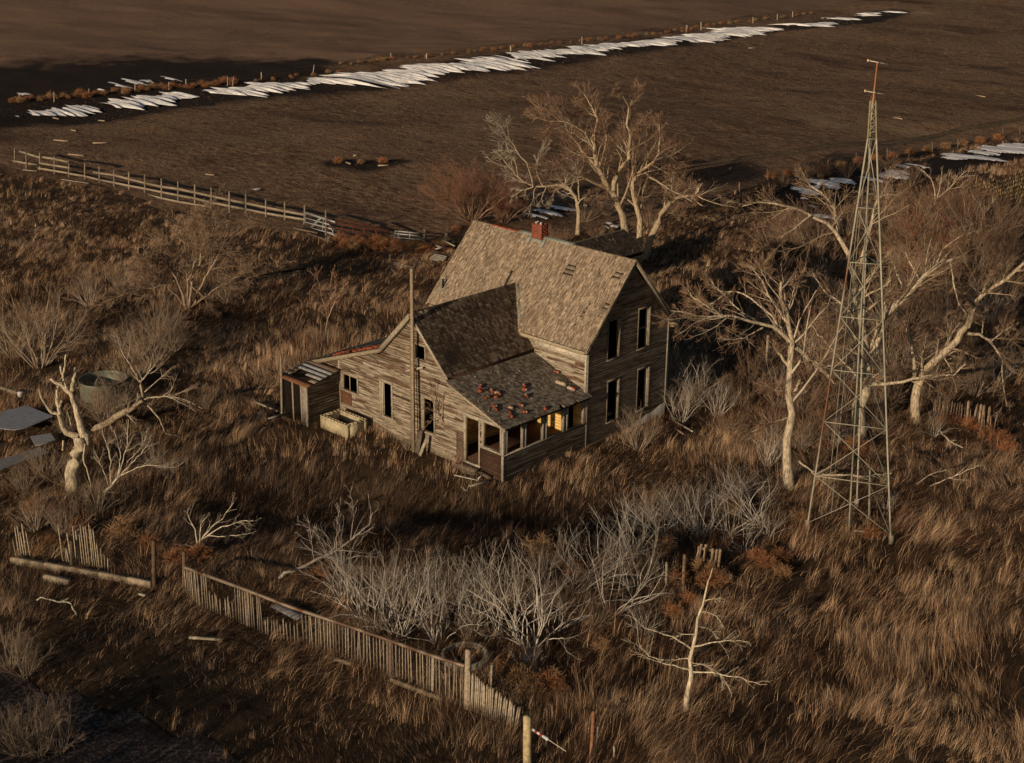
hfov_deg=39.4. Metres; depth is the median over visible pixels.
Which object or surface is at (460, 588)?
pale shrub
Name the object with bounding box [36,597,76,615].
dead branch
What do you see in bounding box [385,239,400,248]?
tumbleweed
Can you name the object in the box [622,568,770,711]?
bare tree
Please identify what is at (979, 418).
lath fence
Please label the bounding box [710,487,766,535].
pale shrub
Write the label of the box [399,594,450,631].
twiggy shrub
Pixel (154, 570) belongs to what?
fence post
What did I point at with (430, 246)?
tumbleweed
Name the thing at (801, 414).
twiggy shrub
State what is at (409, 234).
feed gate
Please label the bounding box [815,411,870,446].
pale shrub
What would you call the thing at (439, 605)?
pale shrub
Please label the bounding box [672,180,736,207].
dead branch
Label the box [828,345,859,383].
pale shrub
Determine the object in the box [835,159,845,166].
tumbleweed
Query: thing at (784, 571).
tumbleweed
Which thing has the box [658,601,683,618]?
tumbleweed
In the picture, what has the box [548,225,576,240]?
twiggy shrub
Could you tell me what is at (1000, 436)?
tumbleweed
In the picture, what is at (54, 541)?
tumbleweed
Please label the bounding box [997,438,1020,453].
tumbleweed
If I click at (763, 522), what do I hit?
pale shrub
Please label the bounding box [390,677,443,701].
loose board
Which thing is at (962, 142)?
tumbleweed
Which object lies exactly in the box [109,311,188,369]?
grey shrub
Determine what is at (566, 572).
tumbleweed
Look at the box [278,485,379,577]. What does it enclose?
dead branch
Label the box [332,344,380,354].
roof
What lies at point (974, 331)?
twiggy shrub
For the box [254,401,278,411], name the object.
loose board
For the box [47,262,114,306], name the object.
grey shrub
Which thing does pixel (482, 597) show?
pale shrub
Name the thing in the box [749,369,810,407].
twiggy shrub
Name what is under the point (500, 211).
red bush
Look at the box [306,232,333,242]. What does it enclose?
loose board
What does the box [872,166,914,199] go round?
twiggy shrub
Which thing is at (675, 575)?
tumbleweed
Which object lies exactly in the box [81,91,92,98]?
tumbleweed
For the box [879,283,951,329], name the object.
twiggy shrub
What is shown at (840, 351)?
twiggy shrub
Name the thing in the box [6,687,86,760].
grey shrub
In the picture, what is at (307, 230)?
loose board
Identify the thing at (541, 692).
tumbleweed
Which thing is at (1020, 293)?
twiggy shrub
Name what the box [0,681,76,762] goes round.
grey shrub
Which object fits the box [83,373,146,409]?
grey shrub
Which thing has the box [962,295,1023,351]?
twiggy shrub
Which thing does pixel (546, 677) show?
tumbleweed
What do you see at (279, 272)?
fallen fence
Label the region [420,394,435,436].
window
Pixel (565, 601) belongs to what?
twiggy shrub
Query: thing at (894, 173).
snow patch
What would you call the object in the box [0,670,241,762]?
gravel track
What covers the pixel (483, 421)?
window
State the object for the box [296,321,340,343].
grey shrub
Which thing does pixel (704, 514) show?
pale shrub
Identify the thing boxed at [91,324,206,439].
fallen tree
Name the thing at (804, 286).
twiggy shrub
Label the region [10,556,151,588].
fallen log
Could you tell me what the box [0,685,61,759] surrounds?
grey shrub
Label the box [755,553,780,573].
tumbleweed
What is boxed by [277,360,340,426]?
entry shed
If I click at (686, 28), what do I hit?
wire fence
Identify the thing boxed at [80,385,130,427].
grey shrub
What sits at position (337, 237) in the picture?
tumbleweed
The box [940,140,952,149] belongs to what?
tumbleweed
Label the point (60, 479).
grey shrub
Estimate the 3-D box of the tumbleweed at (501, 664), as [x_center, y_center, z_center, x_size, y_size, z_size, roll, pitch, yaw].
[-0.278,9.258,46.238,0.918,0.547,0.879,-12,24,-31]
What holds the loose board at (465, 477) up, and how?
on the loose board
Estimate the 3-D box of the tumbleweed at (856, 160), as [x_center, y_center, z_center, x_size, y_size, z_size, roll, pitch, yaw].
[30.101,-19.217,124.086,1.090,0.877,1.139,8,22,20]
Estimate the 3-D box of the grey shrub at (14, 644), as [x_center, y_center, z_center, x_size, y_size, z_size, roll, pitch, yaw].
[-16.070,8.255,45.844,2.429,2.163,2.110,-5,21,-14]
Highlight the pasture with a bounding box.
[0,0,1023,248]
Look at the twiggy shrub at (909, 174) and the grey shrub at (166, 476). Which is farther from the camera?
the twiggy shrub at (909, 174)
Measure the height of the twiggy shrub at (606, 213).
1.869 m
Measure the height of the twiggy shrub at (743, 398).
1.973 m
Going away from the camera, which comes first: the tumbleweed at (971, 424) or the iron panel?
the tumbleweed at (971, 424)
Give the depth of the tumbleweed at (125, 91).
156.94 m
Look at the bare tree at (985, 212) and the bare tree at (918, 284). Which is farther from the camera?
the bare tree at (985, 212)
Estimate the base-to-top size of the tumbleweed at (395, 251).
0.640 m
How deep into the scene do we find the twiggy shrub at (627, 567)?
51.31 m
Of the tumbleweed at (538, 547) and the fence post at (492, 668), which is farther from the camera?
the tumbleweed at (538, 547)
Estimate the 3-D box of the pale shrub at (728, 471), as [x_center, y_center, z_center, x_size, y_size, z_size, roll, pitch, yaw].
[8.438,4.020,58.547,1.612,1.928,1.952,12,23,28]
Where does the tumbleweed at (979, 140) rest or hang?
on the ground at (162, 674)
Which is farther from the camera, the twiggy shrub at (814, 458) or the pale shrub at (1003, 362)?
the pale shrub at (1003, 362)
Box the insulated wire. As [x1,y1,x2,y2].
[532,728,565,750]
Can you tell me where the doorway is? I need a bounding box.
[463,414,479,467]
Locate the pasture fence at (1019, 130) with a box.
[739,127,1020,192]
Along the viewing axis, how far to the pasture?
143.88 m
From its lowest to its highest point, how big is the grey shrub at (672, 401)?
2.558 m
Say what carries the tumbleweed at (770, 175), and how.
on the ground at (162, 674)
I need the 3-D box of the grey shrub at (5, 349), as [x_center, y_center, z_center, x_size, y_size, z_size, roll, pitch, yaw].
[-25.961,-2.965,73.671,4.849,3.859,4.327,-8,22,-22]
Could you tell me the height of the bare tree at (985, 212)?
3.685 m
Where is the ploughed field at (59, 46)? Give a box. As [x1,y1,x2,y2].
[0,0,858,105]
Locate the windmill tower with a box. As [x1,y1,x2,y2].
[804,59,894,543]
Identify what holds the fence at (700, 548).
on the ground at (162, 674)
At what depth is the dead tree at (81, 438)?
58.03 m
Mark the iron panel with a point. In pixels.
(354, 231)
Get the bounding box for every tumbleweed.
[15,96,25,102]
[21,497,41,511]
[26,544,49,559]
[38,534,62,548]
[69,515,92,534]
[73,87,84,95]
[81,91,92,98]
[102,512,140,539]
[121,87,131,94]
[135,529,161,550]
[147,82,156,88]
[160,542,192,565]
[185,541,214,564]
[196,79,207,85]
[218,77,229,82]
[305,561,334,587]
[331,231,347,243]
[332,156,343,163]
[337,241,350,248]
[346,237,356,244]
[347,241,359,251]
[349,232,363,242]
[356,238,370,246]
[364,239,375,247]
[368,234,383,242]
[371,239,387,251]
[376,156,388,162]
[380,235,395,244]
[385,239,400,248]
[389,237,404,246]
[389,248,399,255]
[397,243,409,250]
[401,238,415,246]
[407,240,420,251]
[415,243,430,253]
[421,243,434,251]
[431,237,447,247]
[438,588,455,601]
[441,244,450,249]
[450,224,461,231]
[491,658,517,676]
[494,659,521,688]
[504,658,543,688]
[513,671,547,702]
[516,666,548,690]
[519,531,555,563]
[529,686,553,703]
[532,668,565,692]
[538,665,566,684]
[546,677,570,699]
[559,559,584,577]
[589,554,612,571]
[589,635,611,653]
[648,533,679,553]
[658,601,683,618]
[667,604,684,617]
[668,568,691,585]
[679,592,700,607]
[690,557,716,573]
[692,563,726,589]
[712,489,745,514]
[712,566,734,584]
[745,546,770,567]
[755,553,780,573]
[766,171,777,178]
[768,544,791,562]
[770,563,793,579]
[783,168,793,175]
[789,507,811,521]
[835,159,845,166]
[841,432,870,455]
[853,155,863,163]
[859,523,881,539]
[871,153,880,160]
[886,151,897,157]
[905,148,917,154]
[922,145,931,151]
[934,412,953,426]
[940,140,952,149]
[948,413,964,425]
[959,138,967,145]
[961,415,980,429]
[973,136,986,142]
[977,424,1001,440]
[986,426,1014,446]
[993,132,1004,140]
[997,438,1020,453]
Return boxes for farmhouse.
[306,220,679,481]
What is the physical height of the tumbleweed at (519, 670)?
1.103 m
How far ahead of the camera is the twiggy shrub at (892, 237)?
94.01 m
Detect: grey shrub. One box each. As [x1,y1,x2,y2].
[0,273,100,368]
[0,292,57,358]
[0,457,47,494]
[0,613,48,669]
[0,629,62,678]
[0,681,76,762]
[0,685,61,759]
[2,482,60,532]
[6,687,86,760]
[13,438,70,480]
[31,479,96,543]
[33,447,90,493]
[46,405,76,438]
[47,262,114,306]
[61,468,124,514]
[75,375,113,414]
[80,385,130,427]
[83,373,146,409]
[92,344,159,387]
[98,315,167,359]
[101,257,139,292]
[108,368,159,398]
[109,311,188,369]
[120,427,174,472]
[122,285,189,339]
[145,305,206,351]
[147,443,186,478]
[193,383,221,408]
[203,270,242,302]
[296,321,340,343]
[338,594,403,632]
[399,429,415,450]
[447,605,486,640]
[510,534,574,577]
[606,398,670,450]
[622,537,670,576]
[631,481,683,521]
[643,479,706,518]
[666,370,717,411]
[780,416,827,449]
[803,299,856,359]
[842,287,930,338]
[865,381,905,417]
[874,337,933,376]
[882,233,946,287]
[917,282,991,339]
[948,346,1006,396]
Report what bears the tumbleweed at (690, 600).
on the ground at (162, 674)
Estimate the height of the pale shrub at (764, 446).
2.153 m
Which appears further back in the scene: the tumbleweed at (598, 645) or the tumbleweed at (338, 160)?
the tumbleweed at (338, 160)
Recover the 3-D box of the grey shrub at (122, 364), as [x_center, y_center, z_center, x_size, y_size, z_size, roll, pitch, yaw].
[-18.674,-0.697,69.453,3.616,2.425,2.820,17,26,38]
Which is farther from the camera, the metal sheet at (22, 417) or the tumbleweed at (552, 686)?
the metal sheet at (22, 417)
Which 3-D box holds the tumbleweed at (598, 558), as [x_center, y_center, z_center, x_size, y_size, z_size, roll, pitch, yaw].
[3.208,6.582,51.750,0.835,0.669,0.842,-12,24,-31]
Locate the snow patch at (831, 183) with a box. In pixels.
[791,178,856,219]
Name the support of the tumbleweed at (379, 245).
on the ground at (162, 674)
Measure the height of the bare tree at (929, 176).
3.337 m
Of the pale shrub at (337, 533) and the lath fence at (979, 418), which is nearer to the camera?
the pale shrub at (337, 533)
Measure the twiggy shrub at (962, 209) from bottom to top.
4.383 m
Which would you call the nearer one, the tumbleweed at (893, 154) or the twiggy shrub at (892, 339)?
the twiggy shrub at (892, 339)
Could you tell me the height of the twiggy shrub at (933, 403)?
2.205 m
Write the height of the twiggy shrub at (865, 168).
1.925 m
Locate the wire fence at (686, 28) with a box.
[18,12,792,101]
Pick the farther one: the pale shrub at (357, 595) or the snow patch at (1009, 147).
the snow patch at (1009, 147)
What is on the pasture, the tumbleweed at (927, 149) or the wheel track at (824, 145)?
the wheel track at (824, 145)
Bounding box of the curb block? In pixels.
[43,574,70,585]
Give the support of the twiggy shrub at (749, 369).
on the ground at (162, 674)
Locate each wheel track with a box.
[662,118,1023,174]
[665,116,1023,170]
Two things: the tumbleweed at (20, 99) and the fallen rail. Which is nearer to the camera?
the fallen rail
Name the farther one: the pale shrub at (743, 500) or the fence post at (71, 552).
the pale shrub at (743, 500)
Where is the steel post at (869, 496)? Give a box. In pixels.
[868,470,870,518]
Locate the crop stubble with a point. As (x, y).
(1022, 174)
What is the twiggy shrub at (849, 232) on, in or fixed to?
on the ground at (162, 674)
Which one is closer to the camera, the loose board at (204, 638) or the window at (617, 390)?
the loose board at (204, 638)
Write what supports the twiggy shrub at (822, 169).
on the ground at (162, 674)
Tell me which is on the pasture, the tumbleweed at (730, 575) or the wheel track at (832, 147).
the wheel track at (832, 147)
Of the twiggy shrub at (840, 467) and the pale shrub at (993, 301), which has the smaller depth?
the twiggy shrub at (840, 467)
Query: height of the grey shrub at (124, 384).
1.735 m
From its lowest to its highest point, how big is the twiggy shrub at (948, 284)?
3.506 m
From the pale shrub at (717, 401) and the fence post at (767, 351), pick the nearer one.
the pale shrub at (717, 401)
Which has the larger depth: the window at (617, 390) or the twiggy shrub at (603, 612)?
the window at (617, 390)
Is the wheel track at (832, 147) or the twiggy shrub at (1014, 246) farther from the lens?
the wheel track at (832, 147)
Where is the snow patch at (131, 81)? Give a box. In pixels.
[18,76,179,94]
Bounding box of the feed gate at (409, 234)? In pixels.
[393,231,424,240]
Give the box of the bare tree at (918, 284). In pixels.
[718,163,982,441]
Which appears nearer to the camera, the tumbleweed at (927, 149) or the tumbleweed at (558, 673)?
the tumbleweed at (558, 673)
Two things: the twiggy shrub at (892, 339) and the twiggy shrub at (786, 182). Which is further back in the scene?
the twiggy shrub at (786, 182)
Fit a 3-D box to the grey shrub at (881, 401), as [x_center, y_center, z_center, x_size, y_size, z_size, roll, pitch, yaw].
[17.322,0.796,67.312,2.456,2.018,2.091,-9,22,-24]
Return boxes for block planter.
[320,408,366,438]
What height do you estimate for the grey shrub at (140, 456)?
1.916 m
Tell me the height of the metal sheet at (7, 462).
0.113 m
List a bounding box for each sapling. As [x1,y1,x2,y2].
[306,266,350,331]
[418,376,449,429]
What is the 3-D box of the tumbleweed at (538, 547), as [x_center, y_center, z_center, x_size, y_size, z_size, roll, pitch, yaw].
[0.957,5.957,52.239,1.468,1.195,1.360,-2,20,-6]
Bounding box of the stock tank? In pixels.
[78,370,128,403]
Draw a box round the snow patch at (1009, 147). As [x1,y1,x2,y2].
[941,143,1023,161]
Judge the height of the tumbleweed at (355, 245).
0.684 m
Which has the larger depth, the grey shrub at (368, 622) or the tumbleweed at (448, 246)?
the tumbleweed at (448, 246)
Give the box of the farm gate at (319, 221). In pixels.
[303,212,334,234]
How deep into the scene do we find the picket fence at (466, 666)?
46.47 m
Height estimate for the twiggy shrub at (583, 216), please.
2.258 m
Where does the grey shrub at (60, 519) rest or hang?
on the ground at (162, 674)
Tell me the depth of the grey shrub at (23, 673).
45.35 m
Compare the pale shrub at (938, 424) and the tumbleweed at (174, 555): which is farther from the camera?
the pale shrub at (938, 424)
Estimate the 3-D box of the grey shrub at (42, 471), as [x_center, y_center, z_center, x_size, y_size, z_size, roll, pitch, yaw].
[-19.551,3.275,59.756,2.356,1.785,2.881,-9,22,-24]
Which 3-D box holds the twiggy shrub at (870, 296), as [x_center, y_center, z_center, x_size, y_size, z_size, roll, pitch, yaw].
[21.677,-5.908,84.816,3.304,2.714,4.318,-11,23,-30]
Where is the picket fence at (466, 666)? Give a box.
[182,551,470,709]
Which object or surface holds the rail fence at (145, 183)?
on the ground at (162, 674)
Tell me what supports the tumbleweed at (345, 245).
on the ground at (162, 674)
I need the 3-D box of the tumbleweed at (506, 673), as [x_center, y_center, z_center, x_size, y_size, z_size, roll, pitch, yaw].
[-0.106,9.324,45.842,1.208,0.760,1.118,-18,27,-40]
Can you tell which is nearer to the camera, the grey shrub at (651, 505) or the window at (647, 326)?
the grey shrub at (651, 505)
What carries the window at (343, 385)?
in the farmhouse
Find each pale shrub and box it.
[277,541,383,601]
[295,513,374,573]
[296,549,388,618]
[308,551,471,636]
[329,536,467,625]
[337,556,490,644]
[338,529,412,630]
[396,537,534,629]
[426,536,520,645]
[426,545,539,616]
[448,530,589,665]
[451,532,584,635]
[507,634,542,668]
[520,563,601,632]
[544,511,655,607]
[546,517,591,562]
[572,520,684,613]
[575,515,654,570]
[588,493,666,551]
[588,510,663,590]
[606,481,689,543]
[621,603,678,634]
[641,480,709,541]
[656,380,707,422]
[661,474,733,537]
[668,356,723,407]
[694,462,741,500]
[697,378,740,415]
[702,460,786,531]
[708,504,765,551]
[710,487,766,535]
[714,457,772,497]
[742,411,792,466]
[746,506,790,536]
[756,358,800,399]
[757,295,810,338]
[785,257,878,308]
[798,328,842,373]
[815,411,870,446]
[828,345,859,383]
[830,278,874,327]
[874,489,901,509]
[907,338,950,373]
[920,407,961,436]
[952,272,1022,322]
[976,340,1023,383]
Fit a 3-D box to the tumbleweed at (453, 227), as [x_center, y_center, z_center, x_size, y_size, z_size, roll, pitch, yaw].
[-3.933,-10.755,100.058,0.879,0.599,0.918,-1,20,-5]
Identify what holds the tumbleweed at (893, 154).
on the ground at (162, 674)
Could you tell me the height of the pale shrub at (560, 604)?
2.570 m
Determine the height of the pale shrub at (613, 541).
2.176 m
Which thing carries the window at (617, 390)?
in the farmhouse
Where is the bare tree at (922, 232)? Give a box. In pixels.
[871,204,963,328]
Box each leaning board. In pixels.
[415,430,422,453]
[418,435,428,455]
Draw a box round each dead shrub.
[91,418,184,498]
[158,492,259,547]
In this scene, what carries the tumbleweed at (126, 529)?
on the ground at (162, 674)
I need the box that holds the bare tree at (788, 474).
[650,249,865,489]
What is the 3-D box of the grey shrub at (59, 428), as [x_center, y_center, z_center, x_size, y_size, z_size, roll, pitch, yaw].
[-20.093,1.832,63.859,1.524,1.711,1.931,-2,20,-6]
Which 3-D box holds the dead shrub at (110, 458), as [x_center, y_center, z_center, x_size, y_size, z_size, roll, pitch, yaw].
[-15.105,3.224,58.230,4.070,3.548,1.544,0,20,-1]
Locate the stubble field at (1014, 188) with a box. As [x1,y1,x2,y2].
[958,174,1023,222]
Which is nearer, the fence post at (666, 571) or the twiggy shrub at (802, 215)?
the fence post at (666, 571)
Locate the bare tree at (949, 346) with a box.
[893,256,1023,423]
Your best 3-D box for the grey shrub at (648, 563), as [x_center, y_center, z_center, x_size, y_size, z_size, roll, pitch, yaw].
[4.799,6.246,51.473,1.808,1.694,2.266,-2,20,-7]
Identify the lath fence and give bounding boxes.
[12,523,108,571]
[468,671,520,727]
[933,396,997,432]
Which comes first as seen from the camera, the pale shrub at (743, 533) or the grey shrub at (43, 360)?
the pale shrub at (743, 533)
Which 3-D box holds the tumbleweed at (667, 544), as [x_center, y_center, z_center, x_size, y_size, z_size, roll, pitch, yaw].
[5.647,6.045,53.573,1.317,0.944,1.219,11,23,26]
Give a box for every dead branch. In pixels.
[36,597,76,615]
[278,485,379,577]
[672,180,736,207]
[798,430,982,485]
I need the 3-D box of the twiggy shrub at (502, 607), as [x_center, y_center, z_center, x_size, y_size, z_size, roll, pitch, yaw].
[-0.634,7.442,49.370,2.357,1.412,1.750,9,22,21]
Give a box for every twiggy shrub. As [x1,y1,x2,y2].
[357,548,411,596]
[387,574,439,611]
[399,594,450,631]
[424,563,468,600]
[461,574,524,614]
[483,550,545,598]
[540,572,597,611]
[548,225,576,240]
[567,558,621,601]
[569,191,604,221]
[571,588,622,636]
[585,216,610,236]
[593,540,640,577]
[594,195,626,215]
[633,203,665,225]
[665,195,689,218]
[700,405,750,433]
[712,372,761,408]
[731,345,779,383]
[742,207,795,254]
[744,393,786,437]
[745,325,797,363]
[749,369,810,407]
[758,257,818,306]
[762,205,826,247]
[766,196,830,238]
[769,370,848,413]
[772,203,855,255]
[774,171,796,186]
[781,398,841,438]
[782,230,857,286]
[782,293,837,337]
[783,345,853,391]
[786,264,870,321]
[786,311,858,360]
[788,153,822,178]
[792,445,830,471]
[798,395,856,443]
[807,155,833,177]
[810,370,876,411]
[812,326,889,379]
[819,193,875,234]
[829,448,851,470]
[835,161,857,177]
[840,309,922,360]
[845,258,891,303]
[856,160,885,176]
[860,247,935,306]
[866,398,904,438]
[869,208,945,257]
[871,182,952,238]
[871,353,924,398]
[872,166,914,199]
[878,154,901,169]
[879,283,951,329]
[883,200,966,261]
[884,313,961,361]
[889,157,929,186]
[899,274,970,322]
[901,179,984,228]
[909,207,1010,266]
[911,292,978,351]
[915,254,1004,306]
[917,344,985,396]
[920,373,972,414]
[921,180,999,238]
[925,181,979,223]
[931,332,1008,382]
[936,207,1023,270]
[936,233,1022,286]
[942,288,1016,342]
[944,185,1023,248]
[951,187,1023,247]
[956,179,1002,210]
[961,220,1023,272]
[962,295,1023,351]
[974,257,1023,305]
[980,185,1023,223]
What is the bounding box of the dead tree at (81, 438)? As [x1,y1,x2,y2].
[38,354,90,491]
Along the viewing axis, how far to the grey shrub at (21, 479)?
58.20 m
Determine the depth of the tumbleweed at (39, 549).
53.23 m
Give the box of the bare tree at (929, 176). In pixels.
[917,166,974,202]
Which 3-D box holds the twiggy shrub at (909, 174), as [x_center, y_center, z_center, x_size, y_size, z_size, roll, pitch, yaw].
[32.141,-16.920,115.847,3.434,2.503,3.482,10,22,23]
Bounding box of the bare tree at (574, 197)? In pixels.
[481,111,586,234]
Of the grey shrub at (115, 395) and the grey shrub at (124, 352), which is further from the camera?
the grey shrub at (124, 352)
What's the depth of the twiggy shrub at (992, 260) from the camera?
87.84 m
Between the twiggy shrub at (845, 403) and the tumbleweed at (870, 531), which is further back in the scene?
the twiggy shrub at (845, 403)
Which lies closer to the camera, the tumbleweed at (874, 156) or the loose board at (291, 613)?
the loose board at (291, 613)
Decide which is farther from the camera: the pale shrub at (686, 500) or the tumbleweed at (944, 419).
the tumbleweed at (944, 419)
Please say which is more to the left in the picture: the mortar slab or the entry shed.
the entry shed
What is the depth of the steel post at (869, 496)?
56.43 m
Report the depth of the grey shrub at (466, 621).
48.09 m
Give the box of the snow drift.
[28,11,906,116]
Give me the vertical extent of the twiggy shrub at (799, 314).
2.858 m
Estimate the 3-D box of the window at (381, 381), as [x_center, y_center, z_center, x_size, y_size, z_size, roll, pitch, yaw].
[-5.621,0.793,64.293,0.960,1.840,0.205,19,27,40]
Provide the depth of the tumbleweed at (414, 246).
94.56 m
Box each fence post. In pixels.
[69,540,73,565]
[70,311,74,331]
[151,540,156,587]
[280,356,283,417]
[490,664,494,688]
[523,714,531,762]
[589,711,594,760]
[593,725,598,754]
[665,562,667,581]
[681,554,685,588]
[765,335,769,369]
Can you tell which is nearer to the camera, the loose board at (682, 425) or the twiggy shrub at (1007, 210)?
the loose board at (682, 425)
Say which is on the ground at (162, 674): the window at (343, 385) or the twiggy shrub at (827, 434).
the twiggy shrub at (827, 434)
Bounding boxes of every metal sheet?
[0,405,52,430]
[0,447,49,470]
[30,433,54,445]
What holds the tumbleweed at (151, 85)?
on the ground at (162, 674)
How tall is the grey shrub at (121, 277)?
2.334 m
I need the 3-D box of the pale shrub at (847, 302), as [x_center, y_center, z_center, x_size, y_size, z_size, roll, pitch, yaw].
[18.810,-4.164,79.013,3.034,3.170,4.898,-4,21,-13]
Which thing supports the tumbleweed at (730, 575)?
on the ground at (162, 674)
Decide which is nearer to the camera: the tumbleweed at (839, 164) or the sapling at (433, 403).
the sapling at (433, 403)
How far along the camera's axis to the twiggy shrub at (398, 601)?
49.38 m
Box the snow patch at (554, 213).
[523,202,618,228]
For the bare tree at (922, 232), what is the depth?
78.12 m
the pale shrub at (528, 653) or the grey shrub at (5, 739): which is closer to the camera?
the grey shrub at (5, 739)
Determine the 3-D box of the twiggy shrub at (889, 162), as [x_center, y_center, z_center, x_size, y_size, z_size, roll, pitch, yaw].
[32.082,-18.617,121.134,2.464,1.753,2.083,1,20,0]
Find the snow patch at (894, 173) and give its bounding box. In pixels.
[860,163,929,182]
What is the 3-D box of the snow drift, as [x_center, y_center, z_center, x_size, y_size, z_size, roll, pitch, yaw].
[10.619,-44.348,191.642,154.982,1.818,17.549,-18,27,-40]
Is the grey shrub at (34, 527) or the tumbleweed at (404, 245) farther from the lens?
the tumbleweed at (404, 245)
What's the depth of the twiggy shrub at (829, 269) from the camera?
87.89 m
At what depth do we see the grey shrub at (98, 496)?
56.87 m
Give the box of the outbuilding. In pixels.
[573,229,645,266]
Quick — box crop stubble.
[959,173,1023,218]
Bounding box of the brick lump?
[567,385,575,390]
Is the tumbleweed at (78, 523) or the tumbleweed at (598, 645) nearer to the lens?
the tumbleweed at (598, 645)
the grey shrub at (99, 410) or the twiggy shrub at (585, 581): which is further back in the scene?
the grey shrub at (99, 410)
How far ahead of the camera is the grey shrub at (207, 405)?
67.40 m
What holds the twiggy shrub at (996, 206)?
on the ground at (162, 674)
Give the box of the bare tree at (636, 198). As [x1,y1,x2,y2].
[520,75,703,260]
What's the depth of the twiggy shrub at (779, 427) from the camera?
64.83 m
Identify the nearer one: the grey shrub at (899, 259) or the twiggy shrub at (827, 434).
the twiggy shrub at (827, 434)
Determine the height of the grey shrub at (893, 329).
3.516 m
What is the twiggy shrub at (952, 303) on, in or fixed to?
on the ground at (162, 674)
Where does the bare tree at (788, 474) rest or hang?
on the ground at (162, 674)
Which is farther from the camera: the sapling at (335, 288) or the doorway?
the sapling at (335, 288)
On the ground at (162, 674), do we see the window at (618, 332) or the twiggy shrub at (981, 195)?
the twiggy shrub at (981, 195)
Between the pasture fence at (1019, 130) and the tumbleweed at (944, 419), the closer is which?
the tumbleweed at (944, 419)
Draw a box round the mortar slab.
[555,379,566,385]
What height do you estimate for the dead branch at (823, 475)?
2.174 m
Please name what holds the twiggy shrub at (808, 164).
on the ground at (162, 674)
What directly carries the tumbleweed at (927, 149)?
on the ground at (162, 674)
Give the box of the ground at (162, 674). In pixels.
[0,138,1023,762]
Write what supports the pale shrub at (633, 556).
on the ground at (162, 674)
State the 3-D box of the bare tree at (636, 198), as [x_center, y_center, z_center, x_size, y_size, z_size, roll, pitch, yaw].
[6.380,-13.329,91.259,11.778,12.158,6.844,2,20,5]
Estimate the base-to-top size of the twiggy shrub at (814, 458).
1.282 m
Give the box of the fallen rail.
[61,179,88,183]
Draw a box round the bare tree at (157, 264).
[87,183,266,317]
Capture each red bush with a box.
[402,154,525,222]
[480,182,537,222]
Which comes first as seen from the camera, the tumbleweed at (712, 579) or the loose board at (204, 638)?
the loose board at (204, 638)
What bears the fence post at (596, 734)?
on the ground at (162, 674)
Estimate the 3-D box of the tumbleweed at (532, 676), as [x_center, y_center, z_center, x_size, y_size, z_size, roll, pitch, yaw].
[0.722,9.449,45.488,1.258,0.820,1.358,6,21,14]
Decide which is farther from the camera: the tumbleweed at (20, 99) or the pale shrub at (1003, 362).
the tumbleweed at (20, 99)
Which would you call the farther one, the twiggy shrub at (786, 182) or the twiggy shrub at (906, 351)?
the twiggy shrub at (786, 182)
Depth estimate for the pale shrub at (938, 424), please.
65.13 m
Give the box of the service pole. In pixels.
[405,268,422,451]
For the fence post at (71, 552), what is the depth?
52.01 m
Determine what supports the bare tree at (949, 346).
on the ground at (162, 674)
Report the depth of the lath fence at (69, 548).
52.19 m
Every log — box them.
[0,386,24,396]
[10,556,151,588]
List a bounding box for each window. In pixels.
[340,370,358,396]
[378,378,393,420]
[414,342,425,361]
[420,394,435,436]
[481,419,500,452]
[605,376,620,423]
[606,316,621,361]
[635,364,650,411]
[636,304,651,350]
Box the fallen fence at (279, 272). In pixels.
[226,268,309,283]
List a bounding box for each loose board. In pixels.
[189,635,223,640]
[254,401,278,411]
[271,601,306,620]
[293,227,319,233]
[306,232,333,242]
[325,654,352,665]
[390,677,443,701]
[454,474,476,480]
[469,480,487,486]
[478,470,492,478]
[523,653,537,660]
[671,419,693,431]
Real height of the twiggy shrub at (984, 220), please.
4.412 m
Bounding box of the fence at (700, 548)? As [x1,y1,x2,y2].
[695,544,721,570]
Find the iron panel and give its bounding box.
[335,218,392,237]
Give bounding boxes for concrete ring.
[441,641,488,671]
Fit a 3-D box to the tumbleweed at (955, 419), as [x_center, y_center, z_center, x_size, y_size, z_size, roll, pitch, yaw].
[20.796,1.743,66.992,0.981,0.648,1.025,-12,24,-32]
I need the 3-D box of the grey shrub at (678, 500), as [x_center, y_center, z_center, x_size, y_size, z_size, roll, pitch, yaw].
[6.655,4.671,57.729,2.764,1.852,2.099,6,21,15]
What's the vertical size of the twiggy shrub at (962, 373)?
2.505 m
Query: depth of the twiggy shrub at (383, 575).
50.39 m
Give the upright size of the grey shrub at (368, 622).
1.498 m
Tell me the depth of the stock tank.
68.88 m
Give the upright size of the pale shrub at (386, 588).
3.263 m
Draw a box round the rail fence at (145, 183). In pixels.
[11,148,326,234]
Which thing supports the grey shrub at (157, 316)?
on the ground at (162, 674)
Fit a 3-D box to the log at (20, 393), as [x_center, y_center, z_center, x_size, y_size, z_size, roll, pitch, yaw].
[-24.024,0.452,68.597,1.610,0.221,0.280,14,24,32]
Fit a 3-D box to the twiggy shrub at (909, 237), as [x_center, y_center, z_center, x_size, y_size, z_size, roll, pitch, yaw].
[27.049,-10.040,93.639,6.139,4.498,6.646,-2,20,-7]
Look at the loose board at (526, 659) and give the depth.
46.71 m
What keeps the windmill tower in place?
on the ground at (162, 674)

